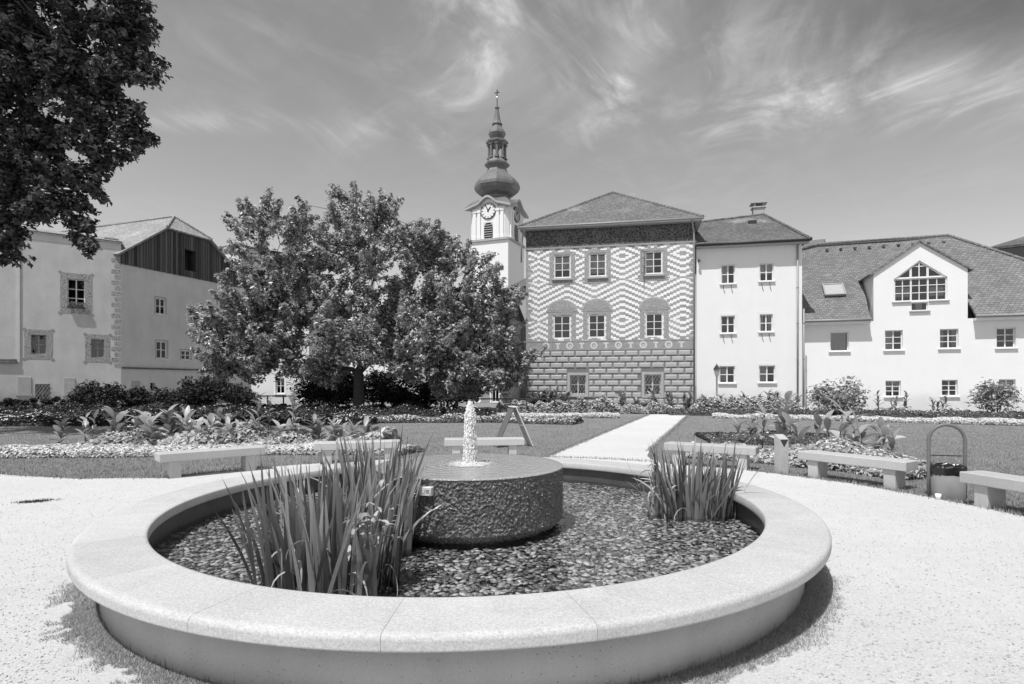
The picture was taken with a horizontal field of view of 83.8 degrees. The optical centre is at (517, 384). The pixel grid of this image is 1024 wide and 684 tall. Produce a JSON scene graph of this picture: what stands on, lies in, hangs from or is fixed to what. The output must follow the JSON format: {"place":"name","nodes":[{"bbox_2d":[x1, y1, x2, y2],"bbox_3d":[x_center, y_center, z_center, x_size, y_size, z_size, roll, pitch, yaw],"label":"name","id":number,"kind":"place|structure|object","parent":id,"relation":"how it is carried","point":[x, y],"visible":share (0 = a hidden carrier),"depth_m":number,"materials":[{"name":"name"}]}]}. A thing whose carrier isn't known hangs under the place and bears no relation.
{"place":"outdoors","nodes":[
{"label":"outdoors","id":0,"kind":"place"},
{"bbox_2d":[33,565,861,683],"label":"shadow","id":1,"kind":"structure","parent":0,"point":[82,616],"depth_m":3.65},
{"bbox_2d":[0,459,1023,683],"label":"gravel plaza","id":2,"kind":"structure","parent":0,"point":[859,511],"depth_m":4.80,"materials":[{"name":"white gravel"}]},
{"bbox_2d":[155,445,265,478],"bbox_3d":[-5.691,1.450,10.637,1.780,0.480,0.420,0,0,-42],"label":"stone bench","id":3,"kind":"object","parent":2,"relation":"on","point":[174,459],"visible":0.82,"depth_m":10.43,"materials":[{"name":"stone"}]},
{"bbox_2d":[314,439,401,463],"bbox_3d":[-3.385,1.450,12.131,1.780,0.480,0.420,0,0,-18],"label":"stone bench","id":4,"kind":"object","parent":2,"relation":"on","point":[328,446],"visible":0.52,"depth_m":11.91,"materials":[{"name":"stone"}]},
{"bbox_2d":[66,457,831,683],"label":"fountain basin","id":5,"kind":"object","parent":2,"relation":"on","point":[134,584],"visible":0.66,"depth_m":3.17,"materials":[{"name":"concrete"}]},
{"bbox_2d":[157,486,755,596],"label":"pool floor","id":6,"kind":"structure","parent":5,"relation":"in","point":[545,535],"depth_m":5.17,"materials":[{"name":"stone"}]},
{"bbox_2d":[154,481,758,596],"bbox_3d":[-0.508,1.512,6.134,5.962,0.068,5.949,0,0,0],"label":"pebble bed","id":7,"kind":"object","parent":6,"relation":"on","point":[510,576],"visible":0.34,"depth_m":5.08,"materials":[{"name":"grey gravel"}]},
{"bbox_2d":[216,434,440,596],"bbox_3d":[-1.406,0.971,4.301,1.631,1.210,1.382,0,0,0],"label":"iris clump","id":8,"kind":"object","parent":7,"relation":"in","point":[331,543],"visible":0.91,"depth_m":3.95,"materials":[{"name":"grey plant"}]},
{"bbox_2d":[302,419,432,556],"bbox_3d":[-1.312,0.886,5.010,1.085,1.268,1.169,0,0,-29],"label":"iris clump","id":9,"kind":"object","parent":7,"relation":"in","point":[410,517],"visible":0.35,"depth_m":5.04,"materials":[{"name":"grey plant"}]},
{"bbox_2d":[624,435,767,522],"bbox_3d":[1.937,1.053,6.482,1.510,1.017,1.055,0,0,0],"label":"iris clump","id":10,"kind":"object","parent":7,"relation":"in","point":[700,496],"visible":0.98,"depth_m":6.33,"materials":[{"name":"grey plant"}]},
{"bbox_2d":[376,453,563,550],"bbox_3d":[-0.512,1.221,6.136,2.011,0.730,2.013,0,0,0],"label":"fountain drum","id":11,"kind":"object","parent":6,"relation":"on","point":[503,500],"visible":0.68,"depth_m":5.28,"materials":[{"name":"stone"}]},
{"bbox_2d":[433,401,510,466],"bbox_3d":[-0.506,0.525,6.122,0.796,0.700,0.782,0,0,22],"label":"water jet","id":12,"kind":"object","parent":11,"relation":"on","point":[470,444],"visible":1,"depth_m":6.09,"materials":[{"name":"white"}]},
{"bbox_2d":[153,479,760,593],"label":"pool water","id":13,"kind":"structure","parent":5,"relation":"in","point":[605,495],"depth_m":6.03,"materials":[{"name":"grey liquid"}]},
{"bbox_2d":[95,582,806,683],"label":"foot tufts","id":14,"kind":"object","parent":2,"relation":"on","point":[184,673],"visible":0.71,"depth_m":3.41,"materials":[{"name":"grey plant"}]},
{"bbox_2d":[444,437,524,454],"bbox_3d":[-0.748,1.450,12.833,1.780,0.480,0.420,0,0,-7],"label":"stone bench","id":15,"kind":"object","parent":2,"relation":"on","point":[512,443],"visible":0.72,"depth_m":12.66,"materials":[{"name":"stone"}]},
{"bbox_2d":[0,454,1023,515],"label":"verge grass","id":16,"kind":"structure","parent":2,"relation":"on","point":[586,457],"depth_m":10.14,"materials":[{"name":"grey plant"}]},
{"bbox_2d":[664,441,758,470],"bbox_3d":[3.884,1.450,11.497,1.780,0.480,0.420,0,0,32],"label":"stone bench","id":17,"kind":"object","parent":2,"relation":"on","point":[719,448],"visible":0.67,"depth_m":11.29,"materials":[{"name":"stone"}]},
{"bbox_2d":[0,386,1023,515],"bbox_3d":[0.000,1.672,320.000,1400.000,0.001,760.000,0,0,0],"label":"ground","id":18,"kind":"structure","parent":0,"point":[481,406],"depth_m":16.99,"materials":[{"name":"grey plant"}]},
{"bbox_2d":[0,396,72,406],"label":"shrub","id":19,"kind":"object","parent":18,"relation":"on","point":[8,401],"visible":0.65,"depth_m":37.12,"materials":[{"name":"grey plant"}]},
{"bbox_2d":[49,418,71,443],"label":"canna plant","id":20,"kind":"object","parent":18,"relation":"on","point":[59,428],"visible":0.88,"depth_m":14.30,"materials":[{"name":"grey plant"}]},
{"bbox_2d":[0,227,122,405],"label":"ornamented house","id":21,"kind":"structure","parent":18,"relation":"on","point":[60,318],"depth_m":41.40,"materials":[{"name":"grey paint"}]},
{"bbox_2d":[22,327,54,360],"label":"window","id":22,"kind":"structure","parent":21,"relation":"in","point":[48,334],"depth_m":40.71,"materials":[{"name":"grey stone"}]},
{"bbox_2d":[58,270,93,315],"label":"window","id":23,"kind":"structure","parent":21,"relation":"in","point":[87,309],"depth_m":41.92,"materials":[{"name":"white paint"}]},
{"bbox_2d":[83,333,111,363],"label":"window","id":24,"kind":"structure","parent":21,"relation":"in","point":[88,337],"depth_m":42.74,"materials":[{"name":"grey stone"}]},
{"bbox_2d":[0,0,172,268],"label":"broadleaf tree","id":25,"kind":"object","parent":18,"relation":"on","point":[63,68],"visible":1,"depth_m":16.78,"materials":[{"name":"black plant"}]},
{"bbox_2d":[65,379,136,405],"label":"shrub","id":26,"kind":"object","parent":18,"relation":"on","point":[85,393],"visible":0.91,"depth_m":36.39,"materials":[{"name":"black plant"}]},
{"bbox_2d":[120,386,169,406],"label":"shrub","id":27,"kind":"object","parent":18,"relation":"on","point":[143,395],"visible":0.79,"depth_m":37.39,"materials":[{"name":"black plant"}]},
{"bbox_2d":[60,215,241,405],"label":"boarded house","id":28,"kind":"structure","parent":18,"relation":"on","point":[171,265],"depth_m":47.32,"materials":[{"name":"paint"}]},
{"bbox_2d":[0,411,377,426],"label":"dark bedding strip","id":29,"kind":"object","parent":18,"relation":"on","point":[37,418],"visible":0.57,"depth_m":23.19,"materials":[{"name":"black plant"}]},
{"bbox_2d":[153,374,237,404],"bbox_3d":[-20.967,0.520,37.850,5.172,2.426,3.845,0,0,21],"label":"shrub","id":30,"kind":"object","parent":18,"relation":"on","point":[204,391],"visible":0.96,"depth_m":37.05,"materials":[{"name":"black plant"}]},
{"bbox_2d":[0,441,424,458],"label":"white flower bed","id":31,"kind":"object","parent":18,"relation":"on","point":[12,451],"visible":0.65,"depth_m":13.33,"materials":[{"name":"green plant"}]},
{"bbox_2d":[0,400,454,411],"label":"ground cover strip","id":32,"kind":"object","parent":18,"relation":"on","point":[345,407],"visible":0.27,"depth_m":35.74,"materials":[{"name":"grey plant"}]},
{"bbox_2d":[218,382,261,404],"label":"shrub","id":33,"kind":"object","parent":18,"relation":"on","point":[240,390],"visible":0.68,"depth_m":40.57,"materials":[{"name":"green plant"}]},
{"bbox_2d":[0,402,495,416],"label":"ground cover strip","id":34,"kind":"object","parent":18,"relation":"on","point":[153,409],"visible":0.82,"depth_m":29.91,"materials":[{"name":"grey plant"}]},
{"bbox_2d":[218,244,293,390],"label":"back house","id":35,"kind":"structure","parent":18,"relation":"on","point":[253,250],"depth_m":57.33,"materials":[{"name":"paint"}]},
{"bbox_2d":[228,395,303,406],"bbox_3d":[-15.425,1.220,35.200,4.883,1.080,0.068,0,0,0],"label":"rail fence","id":36,"kind":"object","parent":18,"relation":"on","point":[252,396],"visible":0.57,"depth_m":35.17,"materials":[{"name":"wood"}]},
{"bbox_2d":[251,295,350,404],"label":"back house","id":37,"kind":"structure","parent":18,"relation":"on","point":[269,386],"depth_m":46.81,"materials":[{"name":"white paint"}]},
{"bbox_2d":[286,375,347,406],"bbox_3d":[-12.614,0.507,35.968,3.168,2.444,3.531,0,0,44],"label":"shrub","id":38,"kind":"object","parent":18,"relation":"on","point":[307,393],"visible":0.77,"depth_m":35.37,"materials":[{"name":"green plant"}]},
{"bbox_2d":[306,368,369,406],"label":"shrub","id":39,"kind":"object","parent":18,"relation":"on","point":[345,381],"visible":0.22,"depth_m":40.80,"materials":[{"name":"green plant"}]},
{"bbox_2d":[184,181,546,406],"bbox_3d":[-9.216,-5.038,33.943,21.335,13.746,9.768,0,0,13],"label":"broadleaf tree","id":40,"kind":"object","parent":18,"relation":"on","point":[269,344],"visible":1,"depth_m":32.96,"materials":[{"name":"grey plant"}]},
{"bbox_2d":[345,368,402,404],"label":"shrub","id":41,"kind":"object","parent":18,"relation":"on","point":[375,377],"visible":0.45,"depth_m":40.15,"materials":[{"name":"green plant"}]},
{"bbox_2d":[373,377,435,405],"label":"shrub","id":42,"kind":"object","parent":18,"relation":"on","point":[388,393],"visible":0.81,"depth_m":37.69,"materials":[{"name":"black plant"}]},
{"bbox_2d":[285,413,583,424],"bbox_3d":[-3.616,1.470,24.896,13.069,0.492,2.946,0,0,0],"label":"flower strip","id":43,"kind":"object","parent":18,"relation":"on","point":[447,418],"visible":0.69,"depth_m":24.76,"materials":[{"name":"grey plant"}]},
{"bbox_2d":[416,305,523,402],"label":"back house","id":44,"kind":"structure","parent":18,"relation":"on","point":[516,392],"depth_m":52.22,"materials":[{"name":"paint"}]},
{"bbox_2d":[464,90,528,294],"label":"church tower","id":45,"kind":"structure","parent":18,"relation":"on","point":[498,215],"depth_m":75.76,"materials":[{"name":"paint"}]},
{"bbox_2d":[430,398,595,413],"bbox_3d":[-0.266,1.275,32.600,9.471,0.970,0.068,0,0,0],"label":"rail fence","id":46,"kind":"object","parent":18,"relation":"on","point":[499,399],"visible":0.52,"depth_m":32.57,"materials":[{"name":"wood"}]},
{"bbox_2d":[496,406,532,446],"bbox_3d":[-0.126,1.122,15.400,0.999,1.069,0.558,0,0,-14],"label":"folding board","id":47,"kind":"object","parent":18,"relation":"on","point":[508,415],"visible":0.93,"depth_m":15.30,"materials":[{"name":"grey metal"}]},
{"bbox_2d":[509,278,525,397],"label":"back house","id":48,"kind":"structure","parent":18,"relation":"on","point":[523,284],"depth_m":56.71,"materials":[{"name":"paint"}]},
{"bbox_2d":[497,412,620,417],"bbox_3d":[2.044,1.546,28.722,6.263,0.321,1.328,0,0,0],"label":"white flower strip","id":49,"kind":"object","parent":18,"relation":"on","point":[588,415],"visible":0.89,"depth_m":28.31,"materials":[{"name":"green plant"}]},
{"bbox_2d":[518,191,703,408],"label":"patterned house","id":50,"kind":"structure","parent":18,"relation":"on","point":[610,290],"depth_m":37.27,"materials":[{"name":"paint"}]},
{"bbox_2d":[547,252,576,284],"bbox_3d":[2.969,-7.691,37.869,1.997,2.153,0.319,0,0,11],"label":"window","id":51,"kind":"structure","parent":50,"relation":"in","point":[555,264],"depth_m":37.91,"materials":[{"name":"white paint"}]},
{"bbox_2d":[546,300,577,339],"bbox_3d":[2.955,-4.270,37.870,2.079,2.694,0.122,0,0,11],"label":"window","id":52,"kind":"structure","parent":50,"relation":"in","point":[564,308],"depth_m":37.84,"materials":[{"name":"white paint"}]},
{"bbox_2d":[567,373,587,396],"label":"window","id":53,"kind":"structure","parent":50,"relation":"in","point":[569,375],"depth_m":37.65,"materials":[{"name":"white paint"}]},
{"bbox_2d":[581,299,612,339],"bbox_3d":[5.214,-4.288,37.429,2.032,2.676,0.122,0,0,11],"label":"window","id":54,"kind":"structure","parent":50,"relation":"in","point":[601,307],"depth_m":37.39,"materials":[{"name":"white paint"}]},
{"bbox_2d":[582,250,612,283],"bbox_3d":[5.254,-7.713,37.421,1.991,2.156,0.319,0,0,11],"label":"window","id":55,"kind":"structure","parent":50,"relation":"in","point":[597,264],"depth_m":37.46,"materials":[{"name":"white paint"}]},
{"bbox_2d":[642,372,663,397],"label":"window","id":56,"kind":"structure","parent":50,"relation":"in","point":[645,395],"depth_m":36.70,"materials":[{"name":"white paint"}]},
{"bbox_2d":[638,248,669,280],"bbox_3d":[8.749,-7.712,36.700,1.928,2.087,0.585,0,0,-4],"label":"window","id":57,"kind":"structure","parent":50,"relation":"in","point":[646,260],"depth_m":36.73,"materials":[{"name":"white paint"}]},
{"bbox_2d":[638,297,670,338],"bbox_3d":[8.795,-4.287,36.728,2.030,2.668,0.122,0,0,11],"label":"window","id":58,"kind":"structure","parent":50,"relation":"in","point":[647,306],"depth_m":36.71,"materials":[{"name":"white paint"}]},
{"bbox_2d":[495,395,800,413],"bbox_3d":[7.398,1.132,33.168,17.417,1.213,2.422,0,0,2],"label":"flower border","id":59,"kind":"object","parent":18,"relation":"on","point":[603,403],"visible":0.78,"depth_m":32.55,"materials":[{"name":"grey plant"}]},
{"bbox_2d":[729,416,760,443],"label":"canna plant","id":60,"kind":"object","parent":18,"relation":"on","point":[746,439],"visible":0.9,"depth_m":14.19,"materials":[{"name":"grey plant"}]},
{"bbox_2d":[695,201,812,406],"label":"plain house","id":61,"kind":"structure","parent":18,"relation":"on","point":[748,270],"depth_m":35.85,"materials":[{"name":"white paint"}]},
{"bbox_2d":[717,363,737,383],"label":"window","id":62,"kind":"structure","parent":61,"relation":"in","point":[724,374],"depth_m":36.12,"materials":[{"name":"white paint"}]},
{"bbox_2d":[718,262,737,292],"bbox_3d":[13.312,-6.736,36.108,1.160,1.991,0.339,0,0,12],"label":"window","id":63,"kind":"structure","parent":61,"relation":"in","point":[723,274],"depth_m":36.13,"materials":[{"name":"white paint"}]},
{"bbox_2d":[718,313,737,342],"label":"window","id":64,"kind":"structure","parent":61,"relation":"in","point":[720,315],"depth_m":36.08,"materials":[{"name":"white paint"}]},
{"bbox_2d":[757,260,775,290],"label":"window","id":65,"kind":"structure","parent":61,"relation":"in","point":[765,269],"depth_m":35.66,"materials":[{"name":"white paint"}]},
{"bbox_2d":[757,311,775,341],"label":"window","id":66,"kind":"structure","parent":61,"relation":"in","point":[760,323],"depth_m":35.67,"materials":[{"name":"white paint"}]},
{"bbox_2d":[756,363,777,383],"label":"window","id":67,"kind":"structure","parent":61,"relation":"in","point":[761,370],"depth_m":35.67,"materials":[{"name":"white paint"}]},
{"bbox_2d":[742,404,772,447],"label":"canna plant","id":68,"kind":"object","parent":18,"relation":"on","point":[756,431],"visible":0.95,"depth_m":14.13,"materials":[{"name":"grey plant"}]},
{"bbox_2d":[694,430,827,444],"bbox_3d":[7.204,1.540,16.866,3.888,0.344,2.875,0,0,18],"label":"ground cover patch","id":69,"kind":"object","parent":18,"relation":"on","point":[719,437],"visible":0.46,"depth_m":16.27,"materials":[{"name":"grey plant"}]},
{"bbox_2d":[774,434,788,473],"bbox_3d":[4.946,1.310,10.693,0.176,0.740,0.179,0,0,-8],"label":"stone post","id":70,"kind":"object","parent":18,"relation":"on","point":[781,452],"visible":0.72,"depth_m":10.62,"materials":[{"name":"stone"}]},
{"bbox_2d":[765,391,797,439],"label":"canna plant","id":71,"kind":"object","parent":18,"relation":"on","point":[781,428],"visible":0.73,"depth_m":13.64,"materials":[{"name":"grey plant"}]},
{"bbox_2d":[769,406,803,442],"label":"canna plant","id":72,"kind":"object","parent":18,"relation":"on","point":[787,417],"visible":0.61,"depth_m":13.48,"materials":[{"name":"grey plant"}]},
{"bbox_2d":[787,414,825,445],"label":"canna plant","id":73,"kind":"object","parent":18,"relation":"on","point":[817,425],"visible":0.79,"depth_m":13.18,"materials":[{"name":"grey plant"}]},
{"bbox_2d":[685,436,934,478],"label":"bench side plants","id":74,"kind":"object","parent":18,"relation":"on","point":[831,444],"visible":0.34,"depth_m":11.34,"materials":[{"name":"grey plant"}]},
{"bbox_2d":[804,376,870,414],"bbox_3d":[15.231,0.652,27.071,2.677,2.148,2.584,0,0,-26],"label":"shrub","id":75,"kind":"object","parent":18,"relation":"on","point":[852,397],"visible":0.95,"depth_m":26.82,"materials":[{"name":"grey plant"}]},
{"bbox_2d":[665,408,1023,418],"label":"clipped bedding strip","id":76,"kind":"object","parent":18,"relation":"on","point":[878,412],"visible":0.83,"depth_m":28.71,"materials":[{"name":"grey plant"}]},
{"bbox_2d":[821,397,867,442],"bbox_3d":[7.259,0.992,12.843,1.116,1.424,0.894,0,0,37],"label":"canna plant","id":77,"kind":"object","parent":18,"relation":"on","point":[843,428],"visible":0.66,"depth_m":12.81,"materials":[{"name":"grey plant"}]},
{"bbox_2d":[694,406,1019,413],"bbox_3d":[19.350,1.425,30.676,22.293,0.554,1.919,0,0,13],"label":"flower strip","id":78,"kind":"object","parent":18,"relation":"on","point":[934,410],"visible":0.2,"depth_m":30.46,"materials":[{"name":"white plant"}]},
{"bbox_2d":[798,450,917,489],"bbox_3d":[5.736,1.450,9.728,0.420,0.480,1.780,0,0,-32],"label":"stone bench","id":79,"kind":"object","parent":18,"relation":"on","point":[895,470],"visible":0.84,"depth_m":9.44,"materials":[{"name":"stone"}]},
{"bbox_2d":[711,412,1023,425],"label":"white flower strip","id":80,"kind":"object","parent":18,"relation":"on","point":[993,420],"visible":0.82,"depth_m":25.02,"materials":[{"name":"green plant"}]},
{"bbox_2d":[847,406,904,448],"bbox_3d":[7.553,1.081,12.012,1.070,1.246,0.865,0,0,41],"label":"canna plant","id":81,"kind":"object","parent":18,"relation":"on","point":[881,428],"visible":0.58,"depth_m":11.97,"materials":[{"name":"grey plant"}]},
{"bbox_2d":[874,425,905,453],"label":"canna plant","id":82,"kind":"object","parent":18,"relation":"on","point":[891,440],"visible":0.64,"depth_m":11.32,"materials":[{"name":"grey plant"}]},
{"bbox_2d":[802,234,1023,411],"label":"gabled house","id":83,"kind":"structure","parent":18,"relation":"on","point":[920,320],"depth_m":34.83,"materials":[{"name":"white paint"}]},
{"bbox_2d":[828,330,850,351],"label":"window","id":84,"kind":"structure","parent":83,"relation":"in","point":[832,334],"depth_m":35.79,"materials":[{"name":"white paint"}]},
{"bbox_2d":[883,330,904,350],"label":"window","id":85,"kind":"structure","parent":83,"relation":"in","point":[889,335],"depth_m":34.94,"materials":[{"name":"white paint"}]},
{"bbox_2d":[892,261,949,302],"bbox_3d":[24.257,-6.207,34.395,2.963,2.516,0.340,0,0,17],"label":"attic window","id":86,"kind":"structure","parent":83,"relation":"in","point":[936,291],"depth_m":34.40,"materials":[{"name":"white paint"}]},
{"bbox_2d":[938,329,960,349],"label":"window","id":87,"kind":"structure","parent":83,"relation":"in","point":[952,335],"depth_m":34.02,"materials":[{"name":"white paint"}]},
{"bbox_2d":[994,325,1018,348],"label":"window","id":88,"kind":"structure","parent":83,"relation":"in","point":[995,327],"depth_m":33.12,"materials":[{"name":"white paint"}]},
{"bbox_2d":[926,423,966,500],"bbox_3d":[6.321,1.126,8.402,0.510,1.108,0.399,0,0,14],"label":"litter bin","id":89,"kind":"object","parent":18,"relation":"on","point":[943,479],"visible":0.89,"depth_m":8.30,"materials":[{"name":"metal"}]},
{"bbox_2d":[960,470,1023,508],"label":"stone bench","id":90,"kind":"object","parent":18,"relation":"on","point":[990,488],"visible":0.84,"depth_m":7.64,"materials":[{"name":"stone"}]},
{"bbox_2d":[963,377,1023,411],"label":"shrub","id":91,"kind":"object","parent":18,"relation":"on","point":[999,391],"visible":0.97,"depth_m":28.87,"materials":[{"name":"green plant"}]},
{"bbox_2d":[991,237,1023,256],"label":"back house","id":92,"kind":"structure","parent":18,"relation":"on","point":[1015,246],"depth_m":49.03,"materials":[{"name":"paint"}]},
{"label":"flower bed","id":93,"kind":"structure","parent":18,"relation":"on","visible":0},
{"bbox_2d":[76,409,99,442],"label":"canna plant","id":94,"kind":"object","parent":93,"relation":"on","point":[85,422],"visible":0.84,"depth_m":14.57,"materials":[{"name":"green plant"}]},
{"bbox_2d":[100,406,133,441],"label":"canna plant","id":95,"kind":"object","parent":93,"relation":"on","point":[114,421],"visible":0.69,"depth_m":14.53,"materials":[{"name":"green plant"}]},
{"bbox_2d":[124,409,164,431],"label":"canna plant","id":96,"kind":"object","parent":93,"relation":"on","point":[136,421],"visible":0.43,"depth_m":14.79,"materials":[{"name":"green plant"}]},
{"bbox_2d":[133,411,165,441],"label":"canna plant","id":97,"kind":"object","parent":93,"relation":"on","point":[146,420],"visible":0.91,"depth_m":14.41,"materials":[{"name":"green plant"}]},
{"bbox_2d":[155,404,180,435],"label":"canna plant","id":98,"kind":"object","parent":93,"relation":"on","point":[170,421],"visible":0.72,"depth_m":15.29,"materials":[{"name":"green plant"}]},
{"bbox_2d":[172,405,197,436],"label":"canna plant","id":99,"kind":"object","parent":93,"relation":"on","point":[187,421],"visible":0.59,"depth_m":14.96,"materials":[{"name":"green plant"}]},
{"bbox_2d":[181,414,221,438],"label":"canna plant","id":100,"kind":"object","parent":93,"relation":"on","point":[210,420],"visible":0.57,"depth_m":14.65,"materials":[{"name":"grey plant"}]},
{"bbox_2d":[210,407,237,430],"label":"canna plant","id":101,"kind":"object","parent":93,"relation":"on","point":[219,412],"visible":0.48,"depth_m":15.10,"materials":[{"name":"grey plant"}]},
{"bbox_2d":[73,420,402,449],"bbox_3d":[-7.400,1.343,15.226,8.401,0.828,2.444,0,0,-3],"label":"leafy bed","id":102,"kind":"object","parent":93,"relation":"on","point":[243,434],"visible":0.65,"depth_m":14.52,"materials":[{"name":"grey plant"}]},
{"bbox_2d":[251,392,275,436],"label":"canna plant","id":103,"kind":"object","parent":93,"relation":"on","point":[269,404],"visible":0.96,"depth_m":14.93,"materials":[{"name":"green plant"}]},
{"bbox_2d":[287,391,303,432],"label":"canna plant","id":104,"kind":"object","parent":93,"relation":"on","point":[293,407],"visible":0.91,"depth_m":14.89,"materials":[{"name":"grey plant"}]},
{"bbox_2d":[301,414,325,439],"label":"canna plant","id":105,"kind":"object","parent":93,"relation":"on","point":[316,425],"visible":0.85,"depth_m":15.09,"materials":[{"name":"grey plant"}]},
{"bbox_2d":[323,418,342,440],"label":"canna plant","id":106,"kind":"object","parent":93,"relation":"on","point":[330,434],"visible":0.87,"depth_m":15.01,"materials":[{"name":"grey plant"}]},
{"bbox_2d":[0,0,1023,385],"label":"sky","id":107,"kind":"structure","parent":0,"point":[852,119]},
{"bbox_2d":[549,414,685,465],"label":"path","id":108,"kind":"structure","parent":0,"point":[634,439],"depth_m":16.25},
{"bbox_2d":[543,413,691,456],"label":"path edge grass","id":109,"kind":"structure","parent":0,"point":[662,437],"depth_m":18.24,"materials":[{"name":"grey plant"}]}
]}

